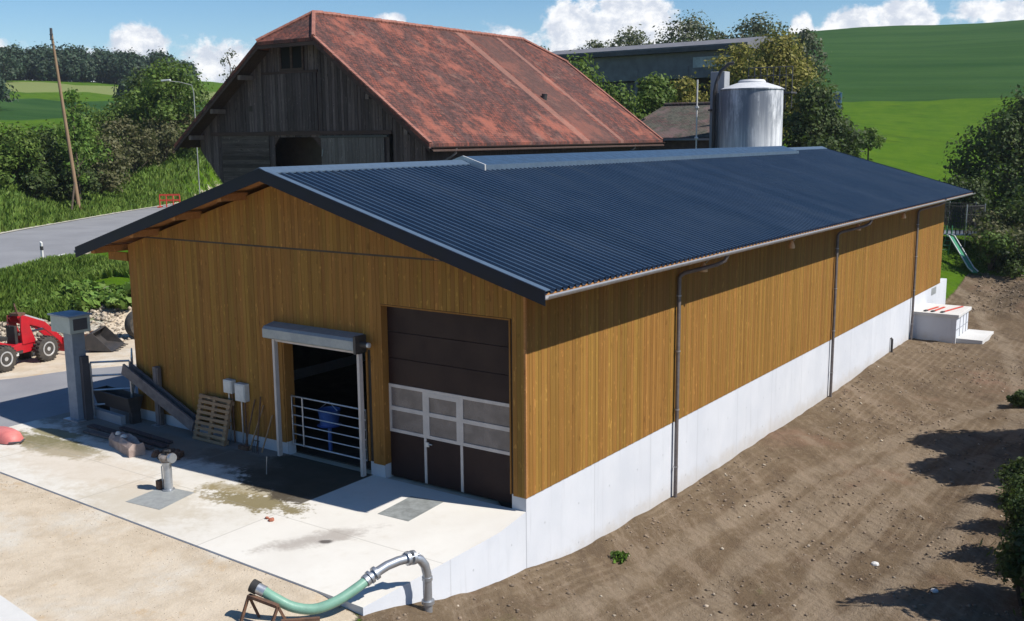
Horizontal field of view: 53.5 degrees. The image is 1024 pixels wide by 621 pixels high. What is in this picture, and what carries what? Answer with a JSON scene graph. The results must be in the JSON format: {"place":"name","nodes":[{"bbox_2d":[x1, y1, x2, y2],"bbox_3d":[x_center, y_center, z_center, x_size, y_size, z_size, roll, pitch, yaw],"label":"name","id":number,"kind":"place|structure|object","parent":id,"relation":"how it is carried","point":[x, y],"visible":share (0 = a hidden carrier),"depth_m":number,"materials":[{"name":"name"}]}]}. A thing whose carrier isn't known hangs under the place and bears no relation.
{"place":"outdoors","nodes":[
{"label":"outdoors","id":0,"kind":"place"},
{"bbox_2d":[0,204,172,267],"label":"road","id":1,"kind":"structure","parent":0,"point":[20,246],"depth_m":58.92,"materials":[{"name":"asphalt"}]},
{"bbox_2d":[0,486,346,620],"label":"yard gravel","id":2,"kind":"structure","parent":0,"point":[116,563],"depth_m":17.86,"materials":[{"name":"gravel"}]},
{"bbox_2d":[0,20,1023,620],"bbox_3d":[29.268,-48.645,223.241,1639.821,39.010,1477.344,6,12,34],"label":"ground","id":3,"kind":"structure","parent":0,"point":[918,96],"depth_m":24.63,"materials":[{"name":"soil"}]},
{"bbox_2d":[0,77,19,107],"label":"tree","id":4,"kind":"object","parent":3,"relation":"on","point":[4,94],"visible":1,"depth_m":205.06,"materials":[{"name":"green plant"}]},
{"bbox_2d":[0,150,21,186],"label":"hedge bush","id":5,"kind":"object","parent":3,"relation":"on","point":[6,160],"visible":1,"depth_m":70.21,"materials":[{"name":"green plant"}]},
{"bbox_2d":[0,46,26,79],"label":"tree","id":6,"kind":"object","parent":3,"relation":"on","point":[5,58],"visible":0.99,"depth_m":288.15,"materials":[{"name":"green plant"}]},
{"bbox_2d":[0,595,36,620],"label":"silage wall","id":7,"kind":"structure","parent":3,"relation":"on","point":[9,611],"depth_m":16.14,"materials":[{"name":"concrete"}]},
{"bbox_2d":[0,121,50,183],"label":"hedge bush","id":8,"kind":"object","parent":3,"relation":"on","point":[20,146],"visible":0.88,"depth_m":72.28,"materials":[{"name":"green plant"}]},
{"bbox_2d":[0,304,64,372],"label":"red loader","id":9,"kind":"object","parent":3,"relation":"on","point":[46,346],"visible":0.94,"depth_m":34.41,"materials":[{"name":"metal"}]},
{"bbox_2d":[2,124,66,190],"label":"hedge bush","id":10,"kind":"object","parent":3,"relation":"on","point":[46,137],"visible":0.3,"depth_m":74.18,"materials":[{"name":"green plant"}]},
{"bbox_2d":[17,172,58,198],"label":"hedge bush","id":11,"kind":"object","parent":3,"relation":"on","point":[35,185],"visible":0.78,"depth_m":71.56,"materials":[{"name":"green plant"}]},
{"bbox_2d":[16,119,92,188],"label":"hedge bush","id":12,"kind":"object","parent":3,"relation":"on","point":[61,144],"visible":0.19,"depth_m":76.23,"materials":[{"name":"green plant"}]},
{"bbox_2d":[0,253,129,321],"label":"bank grass","id":13,"kind":"structure","parent":3,"relation":"on","point":[39,278],"depth_m":42.97,"materials":[{"name":"plant"}]},
{"bbox_2d":[49,28,80,210],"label":"utility pole","id":14,"kind":"object","parent":3,"relation":"on","point":[75,190],"visible":0.88,"depth_m":72.70,"materials":[{"name":"brown wood"}]},
{"bbox_2d":[0,303,133,342],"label":"rubble","id":15,"kind":"object","parent":3,"relation":"on","point":[105,316],"visible":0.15,"depth_m":39.74,"materials":[{"name":"stone"}]},
{"bbox_2d":[0,364,137,426],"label":"farm lane","id":16,"kind":"structure","parent":3,"relation":"on","point":[29,398],"depth_m":30.30,"materials":[{"name":"asphalt"}]},
{"bbox_2d":[39,94,100,155],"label":"hedge bush","id":17,"kind":"object","parent":3,"relation":"on","point":[87,116],"visible":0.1,"depth_m":83.98,"materials":[{"name":"green plant"}]},
{"bbox_2d":[43,154,102,200],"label":"hedge bush","id":18,"kind":"object","parent":3,"relation":"on","point":[66,187],"visible":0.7,"depth_m":74.90,"materials":[{"name":"green plant"}]},
{"bbox_2d":[52,87,97,199],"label":"slim tree","id":19,"kind":"object","parent":3,"relation":"on","point":[76,141],"visible":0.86,"depth_m":74.23,"materials":[{"name":"green plant"}]},
{"bbox_2d":[59,279,105,292],"bbox_3d":[-17.858,-0.987,42.417,1.749,0.684,1.975,6,12,34],"label":"weed clump","id":20,"kind":"object","parent":3,"relation":"on","point":[74,285],"visible":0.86,"depth_m":42.04,"materials":[{"name":"green plant"}]},
{"bbox_2d":[56,122,113,168],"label":"hedge bush","id":21,"kind":"object","parent":3,"relation":"on","point":[88,149],"visible":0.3,"depth_m":78.73,"materials":[{"name":"green plant"}]},
{"bbox_2d":[68,292,101,311],"bbox_3d":[-17.095,-0.328,40.775,1.580,0.787,1.564,6,12,34],"label":"weed clump","id":22,"kind":"object","parent":3,"relation":"on","point":[79,303],"visible":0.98,"depth_m":40.30,"materials":[{"name":"green plant"}]},
{"bbox_2d":[77,288,122,300],"bbox_3d":[-16.651,-0.564,41.396,1.725,0.749,1.785,6,12,34],"label":"weed clump","id":23,"kind":"object","parent":3,"relation":"on","point":[91,294],"visible":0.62,"depth_m":41.13,"materials":[{"name":"green plant"}]},
{"bbox_2d":[0,40,200,86],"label":"distant forest","id":24,"kind":"object","parent":3,"relation":"on","point":[76,64],"visible":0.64,"depth_m":312.00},
{"bbox_2d":[83,154,127,193],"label":"hedge bush","id":25,"kind":"object","parent":3,"relation":"on","point":[107,181],"visible":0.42,"depth_m":79.42,"materials":[{"name":"green plant"}]},
{"bbox_2d":[84,325,127,351],"bbox_3d":[-14.787,1.023,36.875,1.242,0.723,1.582,-1,10,-5],"label":"loader bucket","id":26,"kind":"object","parent":3,"relation":"on","point":[104,338],"visible":0.92,"depth_m":36.89,"materials":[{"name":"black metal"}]},
{"bbox_2d":[83,104,128,144],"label":"hedge bush","id":27,"kind":"object","parent":3,"relation":"on","point":[112,115],"visible":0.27,"depth_m":90.86,"materials":[{"name":"green plant"}]},
{"bbox_2d":[0,147,222,232],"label":"roadside grass","id":28,"kind":"structure","parent":3,"relation":"on","point":[22,209],"depth_m":80.36,"materials":[{"name":"plant"}]},
{"bbox_2d":[87,131,136,182],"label":"hedge bush","id":29,"kind":"object","parent":3,"relation":"on","point":[121,157],"visible":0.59,"depth_m":83.12,"materials":[{"name":"green plant"}]},
{"bbox_2d":[100,293,131,309],"bbox_3d":[-15.890,-0.352,40.897,1.485,0.794,1.372,6,12,34],"label":"weed clump","id":30,"kind":"object","parent":3,"relation":"on","point":[124,301],"visible":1,"depth_m":40.61,"materials":[{"name":"green plant"}]},
{"bbox_2d":[106,280,130,296],"bbox_3d":[-15.864,-0.868,42.167,1.694,0.925,1.673,4,11,26],"label":"weed clump","id":31,"kind":"object","parent":3,"relation":"on","point":[125,288],"visible":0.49,"depth_m":41.66,"materials":[{"name":"green plant"}]},
{"bbox_2d":[111,75,141,99],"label":"tree","id":32,"kind":"object","parent":3,"relation":"on","point":[121,86],"visible":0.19,"depth_m":215.13,"materials":[{"name":"green plant"}]},
{"bbox_2d":[124,311,133,336],"bbox_3d":[-14.254,0.504,38.710,0.360,1.080,1.080,6,12,34],"label":"tractor wheel","id":33,"kind":"object","parent":3,"relation":"on","point":[128,325],"visible":0.23,"depth_m":38.29,"materials":[{"name":"rubber"}]},
{"bbox_2d":[94,114,166,170],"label":"hedge bush","id":34,"kind":"object","parent":3,"relation":"on","point":[137,142],"visible":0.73,"depth_m":87.34,"materials":[{"name":"green plant"}]},
{"bbox_2d":[108,65,153,129],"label":"round tree","id":35,"kind":"object","parent":3,"relation":"on","point":[134,81],"visible":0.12,"depth_m":98.66,"materials":[{"name":"green plant"}]},
{"bbox_2d":[105,93,164,149],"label":"hedge bush","id":36,"kind":"object","parent":3,"relation":"on","point":[133,117],"visible":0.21,"depth_m":92.69,"materials":[{"name":"green plant"}]},
{"bbox_2d":[138,115,185,160],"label":"hedge bush","id":37,"kind":"object","parent":3,"relation":"on","point":[164,137],"visible":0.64,"depth_m":90.64,"materials":[{"name":"green plant"}]},
{"bbox_2d":[114,56,213,153],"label":"round tree","id":38,"kind":"object","parent":3,"relation":"on","point":[168,106],"visible":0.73,"depth_m":92.45,"materials":[{"name":"green plant"}]},
{"bbox_2d":[0,406,525,615],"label":"yard slab","id":39,"kind":"structure","parent":3,"relation":"on","point":[329,531],"depth_m":20.45,"materials":[{"name":"concrete"}]},
{"bbox_2d":[0,426,24,443],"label":"barrow tray","id":40,"kind":"object","parent":39,"relation":"on","point":[8,435],"visible":1,"depth_m":25.25,"materials":[{"name":"red plastic"}]},
{"bbox_2d":[47,310,96,422],"bbox_3d":[-11.737,1.504,27.198,0.980,2.900,0.700,6,12,34],"label":"cabinet post","id":41,"kind":"object","parent":39,"relation":"on","point":[72,326],"visible":1,"depth_m":27.06,"materials":[{"name":"grey metal"}]},
{"bbox_2d":[94,406,125,424],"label":"kerb","id":42,"kind":"structure","parent":39,"relation":"on","point":[111,416],"depth_m":27.12,"materials":[{"name":"grey concrete"}]},
{"bbox_2d":[89,360,132,415],"bbox_3d":[-10.879,2.116,27.584,1.071,1.548,0.060,-2,10,-11],"label":"tube railing","id":43,"kind":"object","parent":39,"relation":"on","point":[106,389],"visible":0.64,"depth_m":27.50,"materials":[{"name":"metal"}]},
{"bbox_2d":[93,386,142,423],"bbox_3d":[-10.652,2.553,27.451,1.835,0.728,0.469,7,12,38],"label":"feed trough","id":44,"kind":"object","parent":39,"relation":"on","point":[122,400],"visible":0.83,"depth_m":27.12,"materials":[{"name":"black metal"}]},
{"bbox_2d":[82,429,153,449],"bbox_3d":[-9.882,3.220,25.401,2.700,0.060,0.160,6,12,34],"label":"plank","id":45,"kind":"object","parent":39,"relation":"on","point":[104,435],"visible":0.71,"depth_m":25.72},
{"bbox_2d":[109,431,144,457],"bbox_3d":[-9.345,3.209,24.604,0.417,0.370,1.357,-9,13,-40],"label":"stone block","id":46,"kind":"object","parent":39,"relation":"on","point":[128,445],"depth_m":24.37,"materials":[{"name":"stone"}]},
{"bbox_2d":[87,424,168,448],"bbox_3d":[-9.772,3.173,25.730,3.302,0.060,0.200,7,12,36],"label":"plank","id":47,"kind":"object","parent":39,"relation":"on","point":[139,438],"visible":0.71,"depth_m":25.46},
{"bbox_2d":[119,426,172,443],"bbox_3d":[-9.290,3.151,25.719,2.102,0.080,0.140,7,12,36],"label":"plank","id":48,"kind":"object","parent":39,"relation":"on","point":[147,435],"visible":1,"depth_m":25.66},
{"bbox_2d":[121,362,195,431],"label":"conveyor beam","id":49,"kind":"structure","parent":39,"relation":"on","point":[174,407],"depth_m":26.30,"materials":[{"name":"grey metal"}]},
{"bbox_2d":[152,366,166,426],"bbox_3d":[-9.313,2.248,26.640,0.300,1.580,0.260,6,12,34],"label":"steel post","id":50,"kind":"object","parent":39,"relation":"on","point":[159,409],"visible":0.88,"depth_m":26.60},
{"bbox_2d":[126,488,193,509],"bbox_3d":[-7.362,3.939,21.341,1.004,0.016,1.103,4,11,26],"label":"cover plate","id":51,"kind":"object","parent":39,"relation":"on","point":[157,499],"visible":0.93,"depth_m":21.28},
{"bbox_2d":[156,449,176,491],"bbox_3d":[-7.402,3.403,21.739,0.500,0.919,0.300,6,12,34],"label":"valve stand","id":52,"kind":"object","parent":51,"relation":"on","point":[165,482],"visible":1,"depth_m":21.67,"materials":[{"name":"metal"}]},
{"bbox_2d":[151,448,183,460],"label":"machine parts","id":53,"kind":"object","parent":39,"relation":"on","point":[179,453],"visible":0.48,"depth_m":24.04,"materials":[{"name":"metal"}]},
{"bbox_2d":[193,393,234,445],"bbox_3d":[-7.425,2.711,25.224,1.200,1.126,0.401,6,12,34],"label":"wooden pallet","id":54,"kind":"object","parent":39,"relation":"on","point":[209,437],"visible":1,"depth_m":25.18,"materials":[{"name":"brown wood"}]},
{"bbox_2d":[378,496,443,520],"bbox_3d":[-2.059,4.015,20.623,0.789,0.016,1.244,5,11,30],"label":"cover plate","id":55,"kind":"object","parent":39,"relation":"on","point":[409,508],"visible":1,"depth_m":20.58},
{"bbox_2d":[240,593,319,620],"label":"trestle","id":56,"kind":"object","parent":3,"relation":"on","point":[250,597],"visible":1,"depth_m":15.71,"materials":[{"name":"metal"}]},
{"bbox_2d":[248,574,371,614],"bbox_3d":[-3.172,4.471,16.055,1.939,0.568,0.464,-3,10,-14],"label":"suction hose","id":57,"kind":"object","parent":56,"relation":"on","point":[259,588],"visible":0.98,"depth_m":15.88,"materials":[{"name":"green plastic"},{"name":"galvanised steel"}]},
{"bbox_2d":[365,550,434,612],"bbox_3d":[-1.836,4.772,16.796,1.221,1.591,0.251,-7,11,-32],"label":"steel pipe","id":58,"kind":"object","parent":3,"relation":"on","point":[407,558],"visible":0.98,"depth_m":16.76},
{"bbox_2d":[174,10,664,182],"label":"old barn","id":59,"kind":"structure","parent":3,"relation":"on","point":[316,87],"depth_m":49.93,"materials":[{"name":"red ceramic"}]},
{"bbox_2d":[261,69,318,130],"bbox_3d":[-10.663,-10.066,48.796,3.800,2.820,0.080,6,12,34],"label":"hay door","id":60,"kind":"structure","parent":59,"relation":"in","point":[291,100],"depth_m":48.72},
{"bbox_2d":[278,46,303,71],"bbox_3d":[-10.526,-11.999,48.379,1.650,1.130,0.055,6,12,34],"label":"window","id":61,"kind":"structure","parent":59,"relation":"in","point":[290,58],"depth_m":48.36,"materials":[{"name":"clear glass"}]},
{"bbox_2d":[319,135,387,164],"bbox_3d":[-7.313,-4.939,47.302,4.300,6.360,0.105,6,12,34],"label":"sliding door","id":62,"kind":"structure","parent":59,"relation":"in","point":[339,149],"depth_m":46.88,"materials":[{"name":"grey wood"}]},
{"bbox_2d":[74,146,975,567],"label":"timber barn","id":63,"kind":"structure","parent":3,"relation":"on","point":[570,352],"depth_m":24.27,"materials":[{"name":"wood"}]},
{"bbox_2d":[223,378,235,441],"bbox_3d":[-6.947,2.477,25.066,0.300,1.583,0.170,6,12,34],"label":"electrical box","id":64,"kind":"object","parent":63,"relation":"attached to","point":[228,386],"visible":0.97,"depth_m":24.94,"materials":[{"name":"white plastic"}]},
{"bbox_2d":[234,382,249,444],"bbox_3d":[-6.578,2.537,24.816,0.360,1.543,0.170,6,12,34],"label":"electrical box","id":65,"kind":"object","parent":63,"relation":"attached to","point":[241,392],"visible":0.92,"depth_m":24.69,"materials":[{"name":"white plastic"}]},
{"bbox_2d":[291,395,367,460],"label":"cattle gate","id":66,"kind":"structure","parent":63,"relation":"attached to","point":[303,426],"depth_m":23.54,"materials":[{"name":"metal"}]},
{"bbox_2d":[294,361,511,507],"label":"stable floor","id":67,"kind":"structure","parent":63,"relation":"in","point":[338,386],"depth_m":27.91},
{"bbox_2d":[317,401,341,450],"bbox_3d":[-4.381,2.768,24.377,0.600,1.230,0.591,6,12,34],"label":"blue tub","id":68,"kind":"object","parent":67,"relation":"on","point":[329,417],"visible":0.79,"depth_m":24.21,"materials":[{"name":"plastic"}]},
{"bbox_2d":[387,306,511,503],"bbox_3d":[-1.313,1.912,21.333,3.390,3.850,0.142,6,12,34],"label":"sectional door","id":69,"kind":"structure","parent":63,"relation":"in","point":[449,373],"depth_m":21.30,"materials":[{"name":"plastic"}]},
{"bbox_2d":[566,50,622,104],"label":"leafy tree","id":70,"kind":"object","parent":3,"relation":"on","point":[586,72],"visible":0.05,"depth_m":68.87,"materials":[{"name":"green plant"}]},
{"bbox_2d":[610,550,630,563],"bbox_3d":[2.349,5.345,21.874,0.424,0.373,0.458,-2,10,-8],"label":"weed clump","id":71,"kind":"object","parent":3,"relation":"on","point":[620,556],"visible":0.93,"depth_m":21.85,"materials":[{"name":"green plant"}]},
{"bbox_2d":[601,80,646,119],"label":"leafy tree","id":72,"kind":"object","parent":3,"relation":"on","point":[626,102],"visible":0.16,"depth_m":67.85,"materials":[{"name":"green plant"}]},
{"bbox_2d":[602,24,655,47],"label":"skyline tree","id":73,"kind":"object","parent":3,"relation":"on","point":[629,40],"visible":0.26,"depth_m":122.35,"materials":[{"name":"green plant"}]},
{"bbox_2d":[633,71,677,117],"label":"leafy tree","id":74,"kind":"object","parent":3,"relation":"on","point":[656,92],"visible":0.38,"depth_m":70.14,"materials":[{"name":"green plant"}]},
{"bbox_2d":[552,36,769,114],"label":"grey hall","id":75,"kind":"structure","parent":3,"relation":"on","point":[629,65],"depth_m":87.82,"materials":[{"name":"metal"}]},
{"bbox_2d":[641,102,709,149],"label":"shed roof","id":76,"kind":"structure","parent":3,"relation":"on","point":[673,125],"depth_m":65.49,"materials":[{"name":"tile"}]},
{"bbox_2d":[645,9,723,44],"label":"skyline tree","id":77,"kind":"object","parent":3,"relation":"on","point":[688,29],"visible":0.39,"depth_m":118.35,"materials":[{"name":"green plant"}]},
{"bbox_2d":[668,71,709,102],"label":"leafy tree","id":78,"kind":"object","parent":3,"relation":"on","point":[685,92],"visible":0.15,"depth_m":73.00,"materials":[{"name":"green plant"}]},
{"bbox_2d":[393,333,1023,620],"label":"earth clods","id":79,"kind":"object","parent":3,"relation":"on","point":[737,592],"visible":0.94,"depth_m":25.36,"materials":[{"name":"soil"}]},
{"bbox_2d":[708,71,729,147],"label":"concrete column","id":80,"kind":"structure","parent":3,"relation":"on","point":[724,81],"depth_m":62.15,"materials":[{"name":"concrete"}]},
{"bbox_2d":[700,42,759,101],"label":"spring tree","id":81,"kind":"object","parent":3,"relation":"on","point":[736,53],"visible":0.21,"depth_m":79.12,"materials":[{"name":"green plant"}]},
{"bbox_2d":[457,347,1014,616],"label":"earth stones","id":82,"kind":"object","parent":3,"relation":"on","point":[735,603],"visible":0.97,"depth_m":24.65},
{"bbox_2d":[711,61,784,147],"bbox_3d":[14.178,-10.237,60.748,3.955,9.148,3.760,6,12,34],"label":"slurry silo","id":83,"kind":"object","parent":3,"relation":"on","point":[751,112],"visible":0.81,"depth_m":59.03,"materials":[{"name":"silver metal"}]},
{"bbox_2d":[718,11,803,58],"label":"skyline tree","id":84,"kind":"object","parent":3,"relation":"on","point":[758,28],"visible":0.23,"depth_m":110.51,"materials":[{"name":"green plant"}]},
{"bbox_2d":[730,23,835,144],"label":"spring tree","id":85,"kind":"object","parent":3,"relation":"on","point":[777,52],"visible":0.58,"depth_m":74.24,"materials":[{"name":"green plant"}]},
{"bbox_2d":[791,27,831,80],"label":"skyline tree","id":86,"kind":"object","parent":3,"relation":"on","point":[808,35],"visible":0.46,"depth_m":109.86,"materials":[{"name":"green plant"}]},
{"bbox_2d":[782,76,854,151],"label":"dark tree","id":87,"kind":"object","parent":3,"relation":"on","point":[811,103],"visible":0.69,"depth_m":66.04,"materials":[{"name":"green plant"}]},
{"bbox_2d":[783,104,871,160],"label":"dark tree","id":88,"kind":"object","parent":3,"relation":"on","point":[851,145],"visible":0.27,"depth_m":66.71,"materials":[{"name":"green plant"}]},
{"bbox_2d":[857,127,886,159],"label":"fruit sapling","id":89,"kind":"object","parent":3,"relation":"on","point":[871,133],"visible":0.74,"depth_m":81.59,"materials":[{"name":"green plant"}]},
{"bbox_2d":[912,303,993,343],"bbox_3d":[19.763,0.871,45.520,2.937,1.840,2.780,6,12,34],"label":"concrete shaft","id":90,"kind":"object","parent":3,"relation":"on","point":[950,326],"visible":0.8,"depth_m":44.78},
{"bbox_2d":[943,201,985,246],"bbox_3d":[26.923,-5.252,61.364,3.061,2.500,3.000,6,12,34],"label":"trampoline","id":91,"kind":"object","parent":3,"relation":"on","point":[960,231],"visible":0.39,"depth_m":60.34,"materials":[{"name":"metal"}]},
{"bbox_2d":[939,173,993,224],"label":"garden bush","id":92,"kind":"object","parent":3,"relation":"on","point":[978,190],"visible":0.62,"depth_m":65.31,"materials":[{"name":"green plant"}]},
{"bbox_2d":[940,84,1023,210],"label":"leafy tree","id":93,"kind":"object","parent":3,"relation":"on","point":[1005,148],"visible":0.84,"depth_m":67.14,"materials":[{"name":"green plant"}]},
{"bbox_2d":[941,218,1022,276],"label":"lawn grass","id":94,"kind":"structure","parent":3,"relation":"on","point":[969,253],"depth_m":57.99,"materials":[{"name":"green plant"}]},
{"bbox_2d":[942,226,977,272],"bbox_3d":[25.237,-3.512,57.225,0.571,2.321,3.867,-1,10,-3],"label":"garden slide","id":95,"kind":"object","parent":94,"relation":"on","point":[966,260],"visible":0.94,"depth_m":57.16,"materials":[{"name":"green plastic"}]},
{"bbox_2d":[963,271,1023,314],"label":"mound stones","id":96,"kind":"object","parent":3,"relation":"on","point":[1000,302],"visible":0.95,"depth_m":52.21,"materials":[{"name":"stone"}]},
{"bbox_2d":[965,219,1023,263],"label":"garden bush","id":97,"kind":"object","parent":3,"relation":"on","point":[1017,238],"visible":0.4,"depth_m":56.44,"materials":[{"name":"green plant"}]},
{"bbox_2d":[969,205,1023,247],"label":"garden bush","id":98,"kind":"object","parent":3,"relation":"on","point":[998,217],"visible":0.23,"depth_m":59.05,"materials":[{"name":"green plant"}]},
{"bbox_2d":[974,230,1022,270],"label":"garden bush","id":99,"kind":"object","parent":3,"relation":"on","point":[996,243],"visible":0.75,"depth_m":55.29,"materials":[{"name":"green plant"}]},
{"bbox_2d":[977,177,1023,234],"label":"garden bush","id":100,"kind":"object","parent":3,"relation":"on","point":[1017,205],"visible":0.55,"depth_m":58.56,"materials":[{"name":"green plant"}]},
{"bbox_2d":[979,526,1023,618],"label":"bush","id":101,"kind":"object","parent":3,"relation":"on","point":[1006,549],"visible":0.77,"depth_m":19.01,"materials":[{"name":"green plant"}]},
{"bbox_2d":[985,239,1023,277],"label":"garden bush","id":102,"kind":"object","parent":3,"relation":"on","point":[1015,266],"visible":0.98,"depth_m":54.60,"materials":[{"name":"green plant"}]},
{"bbox_2d":[990,456,1023,491],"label":"edge shrub","id":103,"kind":"object","parent":3,"relation":"on","point":[1011,468],"visible":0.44,"depth_m":25.10,"materials":[{"name":"green plant"}]},
{"bbox_2d":[992,487,1023,561],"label":"edge shrub","id":104,"kind":"object","parent":3,"relation":"on","point":[1014,512],"visible":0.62,"depth_m":21.48,"materials":[{"name":"green plant"}]},
{"bbox_2d":[993,526,1023,605],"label":"edge shrub","id":105,"kind":"object","parent":3,"relation":"on","point":[1008,571],"visible":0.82,"depth_m":19.13,"materials":[{"name":"green plant"}]},
{"bbox_2d":[994,470,1023,509],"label":"edge shrub","id":106,"kind":"object","parent":3,"relation":"on","point":[1017,483],"visible":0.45,"depth_m":23.26,"materials":[{"name":"green plant"}]},
{"bbox_2d":[1005,389,1023,407],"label":"edge shrub","id":107,"kind":"object","parent":3,"relation":"on","point":[1016,398],"visible":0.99,"depth_m":34.56,"materials":[{"name":"green plant"}]},
{"bbox_2d":[0,0,1023,82],"label":"sky","id":108,"kind":"structure","parent":0,"point":[202,31],"materials":[{"name":"blue"}]},
{"bbox_2d":[748,66,796,108],"bbox_3d":[16.015,-10.759,63.069,2.900,8.526,1.000,6,12,34],"label":"catwalk railing","id":109,"kind":"object","parent":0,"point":[791,92],"visible":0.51,"depth_m":62.01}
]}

